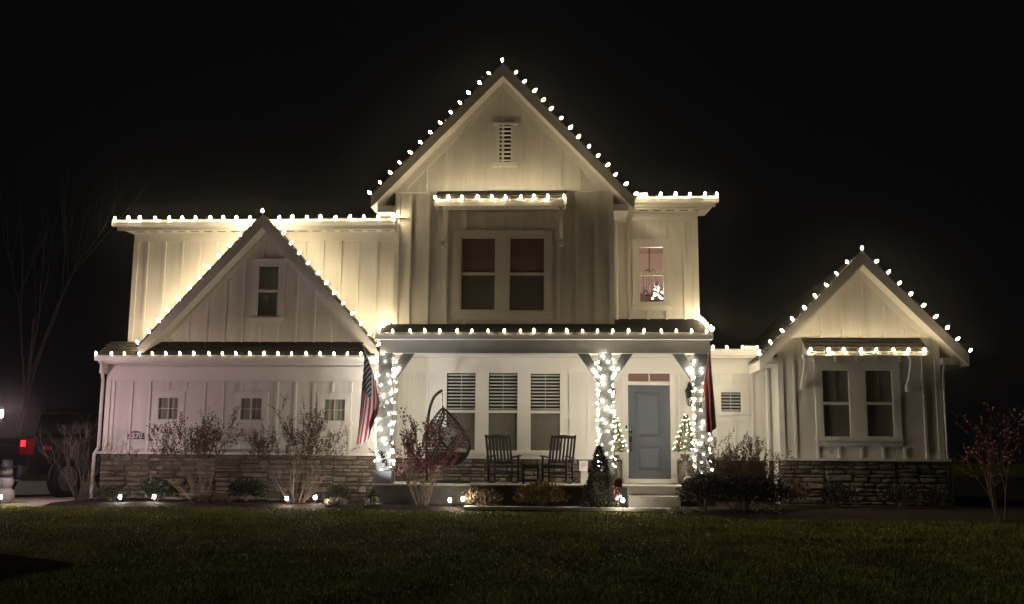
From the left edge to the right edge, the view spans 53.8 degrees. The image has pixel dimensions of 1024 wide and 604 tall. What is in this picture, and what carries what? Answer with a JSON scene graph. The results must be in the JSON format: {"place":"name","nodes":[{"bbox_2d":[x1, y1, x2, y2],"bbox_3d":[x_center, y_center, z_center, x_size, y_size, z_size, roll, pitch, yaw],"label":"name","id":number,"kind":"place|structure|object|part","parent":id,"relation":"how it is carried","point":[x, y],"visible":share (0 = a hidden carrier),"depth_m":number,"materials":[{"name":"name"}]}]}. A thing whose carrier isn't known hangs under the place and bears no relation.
{"place":"outdoors","nodes":[
{"label":"outdoors","id":0,"kind":"place"},
{"bbox_2d":[0,481,98,505],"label":"driveway","id":1,"kind":"structure","parent":0,"point":[32,493],"depth_m":23.01,"materials":[{"name":"concrete"}]},
{"bbox_2d":[0,460,15,502],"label":"snowman","id":2,"kind":"object","parent":1,"relation":"on","point":[7,483],"visible":0.97,"depth_m":19.35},
{"bbox_2d":[0,412,103,497],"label":"pickup truck","id":3,"kind":"object","parent":1,"relation":"on","point":[25,455],"visible":0.39,"depth_m":22.17,"materials":[{"name":"black metal"}]},
{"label":"rear window","id":4,"kind":"part","parent":3,"relation":"part of","materials":[{"name":"black glass"}]},
{"bbox_2d":[0,464,1023,603],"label":"lawn","id":5,"kind":"structure","parent":0,"point":[1016,470],"depth_m":13.05,"materials":[{"name":"green plant"}]},
{"bbox_2d":[0,405,4,428],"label":"lamp post","id":6,"kind":"object","parent":5,"relation":"on","point":[1,409],"visible":1,"depth_m":18.85,"materials":[{"name":"white"}]},
{"bbox_2d":[0,554,71,580],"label":"mulch ring","id":7,"kind":"object","parent":5,"relation":"on","point":[12,565],"visible":1,"depth_m":11.36,"materials":[{"name":"black soil"}]},
{"bbox_2d":[0,148,158,436],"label":"bare tree","id":8,"kind":"object","parent":5,"relation":"on","point":[27,386],"visible":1,"depth_m":26.05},
{"bbox_2d":[33,507,1014,600],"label":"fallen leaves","id":9,"kind":"object","parent":5,"relation":"on","point":[451,584],"visible":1,"depth_m":12.71,"materials":[{"name":"beige plant"}]},
{"bbox_2d":[89,63,970,506],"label":"house","id":10,"kind":"structure","parent":5,"relation":"on","point":[863,423],"depth_m":21.39,"materials":[{"name":"white wood"}]},
{"bbox_2d":[127,431,143,438],"bbox_3d":[-7.938,2.804,21.270,0.340,0.174,0.026,0,-9,3],"label":"house number plaque","id":11,"kind":"object","parent":10,"relation":"attached to","point":[135,435],"visible":1,"depth_m":21.26,"materials":[{"name":"metal"}]},
{"bbox_2d":[156,396,179,420],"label":"window","id":12,"kind":"structure","parent":10,"relation":"in","point":[167,406],"depth_m":21.37,"materials":[{"name":"white glass"}]},
{"bbox_2d":[113,216,250,220],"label":"light string","id":13,"kind":"object","parent":10,"relation":"attached to","point":[140,219],"visible":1,"depth_m":21.73,"materials":[{"name":"white plastic"}]},
{"bbox_2d":[136,209,263,343],"bbox_3d":[-6.600,-0.539,21.350,2.601,2.907,0.063,0,-9,3],"label":"light string","id":14,"kind":"object","parent":10,"relation":"attached to","point":[208,266],"visible":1,"depth_m":21.35,"materials":[{"name":"white plastic"}]},
{"bbox_2d":[95,351,377,356],"bbox_3d":[-5.733,1.074,20.902,5.964,0.112,0.064,0,-9,3],"label":"light string","id":15,"kind":"object","parent":10,"relation":"attached to","point":[222,353],"visible":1,"depth_m":20.84,"materials":[{"name":"white plastic"}]},
{"bbox_2d":[237,397,263,420],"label":"window","id":16,"kind":"structure","parent":10,"relation":"in","point":[251,408],"depth_m":21.28,"materials":[{"name":"white glass"}]},
{"bbox_2d":[255,265,279,316],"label":"window","id":17,"kind":"structure","parent":10,"relation":"in","point":[258,290],"depth_m":21.61,"materials":[{"name":"white wood"}]},
{"bbox_2d":[272,222,379,345],"bbox_3d":[-3.912,-0.389,21.170,2.391,2.656,0.062,0,-9,3],"label":"light string","id":18,"kind":"object","parent":10,"relation":"on","point":[352,313],"visible":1,"depth_m":21.16,"materials":[{"name":"white plastic"}]},
{"bbox_2d":[322,398,346,421],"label":"window","id":19,"kind":"structure","parent":10,"relation":"in","point":[337,406],"depth_m":21.18,"materials":[{"name":"white glass"}]},
{"bbox_2d":[278,214,393,219],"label":"light string","id":20,"kind":"object","parent":10,"relation":"attached to","point":[341,219],"visible":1,"depth_m":21.52,"materials":[{"name":"white plastic"}]},
{"bbox_2d":[357,342,385,444],"bbox_3d":[-2.738,1.809,19.837,0.229,1.980,0.778,-7,-12,42],"label":"flag","id":21,"kind":"object","parent":10,"relation":"attached to","point":[370,402],"visible":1,"depth_m":19.70,"materials":[{"name":"fabric"}]},
{"bbox_2d":[374,353,398,469],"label":"post lights","id":22,"kind":"object","parent":10,"relation":"on","point":[387,413],"visible":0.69,"depth_m":20.12,"materials":[{"name":"white"}]},
{"bbox_2d":[368,58,503,193],"bbox_3d":[-1.609,-3.736,21.426,2.841,2.983,0.060,0,-9,3],"label":"light string","id":23,"kind":"object","parent":10,"relation":"attached to","point":[410,152],"visible":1,"depth_m":21.41,"materials":[{"name":"white plastic"}]},
{"bbox_2d":[418,389,470,482],"bbox_3d":[-1.377,2.764,20.885,1.084,1.912,1.044,0,-9,3],"label":"hanging egg chair","id":24,"kind":"object","parent":10,"relation":"on","point":[462,452],"visible":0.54,"depth_m":20.89,"materials":[{"name":"wicker"}]},
{"bbox_2d":[444,371,476,451],"bbox_3d":[-1.090,2.452,22.439,0.741,1.775,0.955,0,-9,3],"label":"window","id":25,"kind":"structure","parent":10,"relation":"in","point":[460,387],"depth_m":22.09,"materials":[{"name":"grey glass"}]},
{"bbox_2d":[459,236,496,310],"bbox_3d":[-0.692,-0.529,21.808,0.822,1.646,0.955,0,-9,3],"label":"window","id":26,"kind":"structure","parent":10,"relation":"in","point":[478,254],"depth_m":21.39,"materials":[{"name":"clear glass"}]},
{"bbox_2d":[434,194,564,200],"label":"light string","id":27,"kind":"object","parent":10,"relation":"attached to","point":[448,196],"visible":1,"depth_m":20.88,"materials":[{"name":"white plastic"}]},
{"bbox_2d":[484,434,520,482],"bbox_3d":[-0.196,3.193,20.593,0.593,0.989,0.825,3,-9,-18],"label":"rocking chair","id":28,"kind":"object","parent":10,"relation":"on","point":[488,451],"visible":1,"depth_m":20.75,"materials":[{"name":"brown wood"}]},
{"bbox_2d":[487,372,518,451],"bbox_3d":[-0.172,2.452,22.386,0.737,1.782,0.955,0,-9,3],"label":"window","id":29,"kind":"structure","parent":10,"relation":"in","point":[502,387],"depth_m":21.99,"materials":[{"name":"grey glass"}]},
{"bbox_2d":[508,236,545,310],"bbox_3d":[0.341,-0.522,21.748,0.829,1.653,0.955,0,-9,3],"label":"window","id":30,"kind":"structure","parent":10,"relation":"in","point":[526,254],"depth_m":21.33,"materials":[{"name":"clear glass"}]},
{"bbox_2d":[522,464,538,483],"bbox_3d":[0.375,3.458,20.272,0.338,0.390,0.340,0,-9,3],"label":"side table","id":31,"kind":"object","parent":10,"relation":"on","point":[524,466],"visible":0.89,"depth_m":20.13,"materials":[{"name":"brown wood"}]},
{"bbox_2d":[377,328,708,333],"bbox_3d":[0.578,0.572,19.786,6.496,0.114,0.064,0,-9,3],"label":"light string","id":32,"kind":"object","parent":10,"relation":"attached to","point":[534,332],"visible":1,"depth_m":19.80,"materials":[{"name":"white plastic"}]},
{"bbox_2d":[529,372,561,451],"bbox_3d":[0.748,2.452,22.333,0.745,1.767,0.955,0,-9,3],"label":"window","id":33,"kind":"structure","parent":10,"relation":"in","point":[545,388],"depth_m":21.92,"materials":[{"name":"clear glass"}]},
{"bbox_2d":[540,435,576,483],"bbox_3d":[0.948,3.192,20.529,0.593,0.989,0.825,-3,-9,20],"label":"rocking chair","id":34,"kind":"object","parent":10,"relation":"on","point":[566,462],"visible":0.9,"depth_m":20.68,"materials":[{"name":"brown wood"}]},
{"bbox_2d":[514,71,637,194],"bbox_3d":[1.324,-3.569,21.233,2.597,2.756,0.062,0,-9,3],"label":"light string","id":35,"kind":"object","parent":10,"relation":"attached to","point":[570,127],"visible":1,"depth_m":21.22,"materials":[{"name":"white plastic"}]},
{"bbox_2d":[579,461,587,469],"bbox_3d":[1.526,3.497,21.552,0.182,0.214,0.030,0,-9,3],"label":"outlet cover","id":36,"kind":"object","parent":10,"relation":"attached to","point":[582,464],"visible":0.67,"depth_m":21.54,"materials":[{"name":"white plastic"}]},
{"bbox_2d":[592,355,618,467],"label":"post lights","id":37,"kind":"object","parent":10,"relation":"attached to","point":[607,406],"visible":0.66,"depth_m":19.90,"materials":[{"name":"white"}]},
{"bbox_2d":[612,383,615,404],"bbox_3d":[2.134,1.981,21.721,0.210,0.526,0.244,0,-9,3],"label":"wall lantern","id":38,"kind":"object","parent":10,"relation":"attached to","point":[613,389],"depth_m":21.68,"materials":[{"name":"glass"}]},
{"bbox_2d":[613,455,622,479],"bbox_3d":[2.112,3.447,20.782,0.337,0.593,0.315,0,-9,3],"label":"planter urn","id":39,"kind":"object","parent":10,"relation":"on","point":[617,471],"visible":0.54,"depth_m":20.69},
{"bbox_2d":[612,416,626,454],"bbox_3d":[2.118,2.779,20.881,0.515,0.858,0.507,7,-11,-37],"label":"christmas tree","id":40,"kind":"object","parent":39,"relation":"on","point":[615,418],"visible":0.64,"depth_m":20.85,"materials":[{"name":"green plant"}]},
{"bbox_2d":[628,374,669,381],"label":"transom window","id":41,"kind":"structure","parent":10,"relation":"in","point":[648,374],"depth_m":21.89,"materials":[{"name":"white wood"}]},
{"bbox_2d":[628,385,670,478],"bbox_3d":[2.953,2.791,21.715,0.900,1.997,0.149,0,-9,3],"label":"front door","id":42,"kind":"structure","parent":10,"relation":"in","point":[648,405],"depth_m":21.72,"materials":[{"name":"paint"}]},
{"bbox_2d":[640,248,662,296],"bbox_3d":[3.268,-0.878,24.063,0.491,1.465,0.491,-5,-10,31],"label":"chandelier","id":43,"kind":"object","parent":10,"relation":"hanging from","point":[649,293],"visible":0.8,"depth_m":24.00,"materials":[{"name":"black metal"}]},
{"bbox_2d":[638,245,665,302],"bbox_3d":[3.038,-0.599,21.966,0.582,1.273,0.070,0,-9,3],"label":"window","id":44,"kind":"structure","parent":10,"relation":"in","point":[652,246],"depth_m":21.94,"materials":[{"name":"clear glass"}]},
{"bbox_2d":[651,281,663,299],"bbox_3d":[3.234,-0.234,22.495,0.300,0.484,0.331,0,-9,3],"label":"indoor tree","id":45,"kind":"object","parent":10,"relation":"on","point":[658,292],"visible":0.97,"depth_m":22.47,"materials":[{"name":"white plant"}]},
{"bbox_2d":[645,192,717,197],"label":"light string","id":46,"kind":"object","parent":10,"relation":"attached to","point":[675,194],"visible":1,"depth_m":21.63,"materials":[{"name":"white plastic"}]},
{"bbox_2d":[678,454,692,484],"bbox_3d":[3.558,3.434,20.700,0.337,0.614,0.315,0,-9,3],"label":"planter urn","id":47,"kind":"object","parent":10,"relation":"on","point":[682,474],"visible":0.81,"depth_m":20.62,"materials":[{"name":"stone"}]},
{"bbox_2d":[672,415,694,453],"bbox_3d":[3.561,2.749,20.801,0.546,0.870,0.508,6,-10,-33],"label":"christmas tree","id":48,"kind":"object","parent":47,"relation":"on","point":[690,444],"visible":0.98,"depth_m":20.77,"materials":[{"name":"green plant"}]},
{"bbox_2d":[672,414,694,449],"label":"tree lights","id":49,"kind":"object","parent":48,"relation":"attached to","point":[685,434],"visible":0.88,"depth_m":20.72,"materials":[{"name":"white glass"}]},
{"bbox_2d":[685,382,693,405],"bbox_3d":[3.803,1.972,21.626,0.210,0.524,0.244,0,-9,3],"label":"wall lantern","id":50,"kind":"object","parent":10,"relation":"attached to","point":[689,389],"depth_m":21.60,"materials":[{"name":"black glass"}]},
{"bbox_2d":[688,359,712,472],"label":"post lights","id":51,"kind":"object","parent":10,"relation":"on","point":[697,412],"visible":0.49,"depth_m":19.76,"materials":[{"name":"white"}]},
{"bbox_2d":[698,316,713,330],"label":"light string","id":52,"kind":"object","parent":10,"relation":"on","point":[706,324],"visible":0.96,"depth_m":20.59,"materials":[{"name":"white plastic"}]},
{"bbox_2d":[699,345,715,432],"bbox_3d":[3.772,1.704,19.542,0.163,1.676,0.627,3,-9,-18],"label":"flag","id":53,"kind":"object","parent":10,"relation":"attached to","point":[710,415],"visible":1,"depth_m":19.35,"materials":[{"name":"fabric"}]},
{"bbox_2d":[719,391,742,412],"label":"window","id":54,"kind":"structure","parent":10,"relation":"in","point":[730,401],"depth_m":21.74,"materials":[{"name":"white glass"}]},
{"bbox_2d":[712,345,757,349],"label":"light string","id":55,"kind":"object","parent":10,"relation":"attached to","point":[742,347],"visible":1,"depth_m":21.37,"materials":[{"name":"white plastic"}]},
{"bbox_2d":[758,246,862,355],"bbox_3d":[6.117,-0.023,20.666,2.203,2.282,0.063,0,-9,3],"label":"light string","id":56,"kind":"object","parent":10,"relation":"on","point":[792,319],"visible":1,"depth_m":20.65,"materials":[{"name":"white plastic"}]},
{"bbox_2d":[820,369,852,437],"bbox_3d":[6.702,2.157,21.224,0.645,1.463,0.955,0,-9,3],"label":"window","id":57,"kind":"structure","parent":10,"relation":"in","point":[835,383],"depth_m":20.80,"materials":[{"name":"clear glass"}]},
{"bbox_2d":[809,348,926,353],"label":"light string","id":58,"kind":"object","parent":10,"relation":"attached to","point":[893,349],"visible":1,"depth_m":20.34,"materials":[{"name":"white plastic"}]},
{"bbox_2d":[863,369,895,437],"bbox_3d":[7.574,2.152,21.174,0.642,1.459,0.955,0,-9,3],"label":"window","id":59,"kind":"structure","parent":10,"relation":"in","point":[878,383],"depth_m":20.75,"materials":[{"name":"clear glass"}]},
{"bbox_2d":[875,260,971,351],"bbox_3d":[8.360,0.075,20.525,1.842,1.912,0.061,0,-9,3],"label":"light string","id":60,"kind":"object","parent":10,"relation":"on","point":[923,305],"visible":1,"depth_m":20.50,"materials":[{"name":"white plastic"}]},
{"bbox_2d":[46,476,1023,523],"bbox_3d":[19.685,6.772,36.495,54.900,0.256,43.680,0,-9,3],"label":"planting bed","id":61,"kind":"object","parent":5,"relation":"on","point":[972,498],"visible":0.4,"depth_m":19.10,"materials":[{"name":"brown soil"}]},
{"bbox_2d":[29,414,139,499],"bbox_3d":[-8.751,3.196,20.761,2.262,1.933,1.752,0,-9,3],"label":"shrub","id":62,"kind":"object","parent":61,"relation":"on","point":[81,485],"visible":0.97,"depth_m":20.48,"materials":[{"name":"brown plant"}]},
{"bbox_2d":[88,484,129,500],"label":"bush","id":63,"kind":"object","parent":61,"relation":"on","point":[109,493],"visible":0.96,"depth_m":20.08,"materials":[{"name":"green plant"}]},
{"bbox_2d":[133,475,179,500],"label":"bush","id":64,"kind":"object","parent":61,"relation":"on","point":[153,487],"visible":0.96,"depth_m":20.19,"materials":[{"name":"green plant"}]},
{"bbox_2d":[114,406,246,500],"bbox_3d":[-6.423,3.050,20.013,2.246,2.046,2.017,8,-11,-40],"label":"shrub","id":65,"kind":"object","parent":61,"relation":"on","point":[200,444],"visible":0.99,"depth_m":20.04,"materials":[{"name":"brown plant"}]},
{"bbox_2d":[188,491,232,502],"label":"bush","id":66,"kind":"object","parent":61,"relation":"on","point":[212,497],"visible":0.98,"depth_m":19.65,"materials":[{"name":"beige plant"}]},
{"bbox_2d":[224,476,267,501],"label":"bush","id":67,"kind":"object","parent":61,"relation":"on","point":[245,487],"visible":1,"depth_m":20.23,"materials":[{"name":"green plant"}]},
{"bbox_2d":[231,393,359,502],"bbox_3d":[-4.471,2.953,20.113,2.654,2.292,2.690,0,-9,3],"label":"shrub","id":68,"kind":"object","parent":61,"relation":"on","point":[261,444],"visible":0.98,"depth_m":20.12,"materials":[{"name":"brown plant"}]},
{"bbox_2d":[320,496,352,505],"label":"ground plant","id":69,"kind":"object","parent":61,"relation":"on","point":[340,501],"visible":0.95,"depth_m":19.15,"materials":[{"name":"green plant"}]},
{"bbox_2d":[325,484,350,499],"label":"bush","id":70,"kind":"object","parent":61,"relation":"on","point":[336,491],"visible":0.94,"depth_m":20.32,"materials":[{"name":"green plant"}]},
{"bbox_2d":[363,496,382,504],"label":"ground plant","id":71,"kind":"object","parent":61,"relation":"on","point":[374,500],"visible":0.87,"depth_m":19.20,"materials":[{"name":"green plant"}]},
{"bbox_2d":[367,489,378,505],"bbox_3d":[-2.642,3.735,19.102,0.214,0.386,0.142,4,-9,-20],"label":"garden spotlight","id":72,"kind":"object","parent":61,"relation":"on","point":[371,493],"visible":0.94,"depth_m":19.07,"materials":[{"name":"black metal"}]},
{"bbox_2d":[368,407,469,504],"bbox_3d":[-1.738,3.035,19.517,1.846,1.978,1.578,0,-9,3],"label":"shrub","id":73,"kind":"object","parent":61,"relation":"on","point":[408,445],"visible":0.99,"depth_m":19.29,"materials":[{"name":"red plant"}]},
{"bbox_2d":[458,487,503,505],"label":"bush","id":74,"kind":"object","parent":61,"relation":"on","point":[484,496],"visible":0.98,"depth_m":19.01,"materials":[{"name":"beige plant"}]},
{"bbox_2d":[512,480,570,505],"bbox_3d":[0.560,3.655,19.067,1.115,0.614,0.823,0,-9,3],"label":"bush","id":75,"kind":"object","parent":61,"relation":"on","point":[539,491],"visible":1,"depth_m":18.93,"materials":[{"name":"green plant"}]},
{"bbox_2d":[578,444,619,511],"bbox_3d":[1.636,3.314,19.009,0.879,1.278,0.824,0,-9,3],"label":"conical evergreen","id":76,"kind":"object","parent":61,"relation":"on","point":[593,485],"visible":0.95,"depth_m":18.91,"materials":[{"name":"green plant"}]},
{"bbox_2d":[613,478,622,507],"bbox_3d":[1.945,3.554,18.537,0.190,0.641,0.073,0,-9,3],"label":"garden ornament","id":77,"kind":"object","parent":61,"relation":"on","point":[618,482],"visible":0.99,"depth_m":18.55,"materials":[{"name":"red fabric"}]},
{"bbox_2d":[662,506,691,513],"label":"ground plant","id":78,"kind":"object","parent":61,"relation":"on","point":[676,509],"visible":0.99,"depth_m":18.23,"materials":[{"name":"green plant"}]},
{"bbox_2d":[675,468,732,510],"bbox_3d":[3.510,3.467,18.510,1.058,0.857,0.917,0,-9,3],"label":"bush","id":79,"kind":"object","parent":61,"relation":"on","point":[693,487],"visible":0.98,"depth_m":18.43,"materials":[{"name":"green plant"}]},
{"bbox_2d":[683,428,794,509],"bbox_3d":[4.269,3.181,18.962,2.143,1.616,1.921,0,-9,3],"label":"shrub","id":80,"kind":"object","parent":61,"relation":"on","point":[754,468],"visible":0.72,"depth_m":18.67,"materials":[{"name":"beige plant"}]},
{"bbox_2d":[706,474,780,510],"bbox_3d":[4.195,3.473,18.340,1.388,0.808,1.008,0,-9,3],"label":"bush","id":81,"kind":"object","parent":61,"relation":"on","point":[746,495],"visible":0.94,"depth_m":18.23,"materials":[{"name":"green plant"}]},
{"bbox_2d":[752,504,784,512],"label":"ground plant","id":82,"kind":"object","parent":61,"relation":"on","point":[765,507],"visible":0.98,"depth_m":18.00,"materials":[{"name":"green plant"}]},
{"bbox_2d":[757,475,794,509],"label":"bush","id":83,"kind":"object","parent":61,"relation":"on","point":[783,492],"visible":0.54,"depth_m":18.65,"materials":[{"name":"green plant"}]},
{"bbox_2d":[781,477,817,506],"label":"bush","id":84,"kind":"object","parent":61,"relation":"on","point":[796,493],"visible":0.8,"depth_m":19.51,"materials":[{"name":"green plant"}]},
{"bbox_2d":[817,482,861,506],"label":"bush","id":85,"kind":"object","parent":61,"relation":"on","point":[834,498],"visible":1,"depth_m":19.47,"materials":[{"name":"green plant"}]},
{"bbox_2d":[876,480,922,507],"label":"bush","id":86,"kind":"object","parent":61,"relation":"on","point":[891,492],"visible":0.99,"depth_m":19.41,"materials":[{"name":"green plant"}]},
{"bbox_2d":[918,483,956,507],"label":"bush","id":87,"kind":"object","parent":61,"relation":"on","point":[937,498],"visible":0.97,"depth_m":19.46,"materials":[{"name":"green plant"}]},
{"bbox_2d":[947,398,1023,523],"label":"tree","id":88,"kind":"object","parent":61,"relation":"on","point":[989,459],"visible":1,"depth_m":16.93,"materials":[{"name":"red plant"}]},
{"bbox_2d":[464,506,681,511],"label":"front walk","id":89,"kind":"structure","parent":5,"relation":"on","point":[562,508],"depth_m":18.57,"materials":[{"name":"concrete"}]},
{"bbox_2d":[0,0,1023,463],"label":"sky","id":90,"kind":"structure","parent":0,"point":[822,131],"materials":[{"name":"black"}]},
{"bbox_2d":[579,467,587,483],"bbox_3d":[1.488,3.532,20.551,0.240,0.345,0.240,0,-9,3],"label":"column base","id":91,"kind":"object","parent":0,"point":[584,475],"visible":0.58,"depth_m":20.46,"materials":[{"name":"grey paint"}]},
{"bbox_2d":[627,488,684,507],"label":"front steps","id":92,"kind":"structure","parent":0,"point":[647,497],"depth_m":18.95,"materials":[{"name":"concrete"}]}
]}

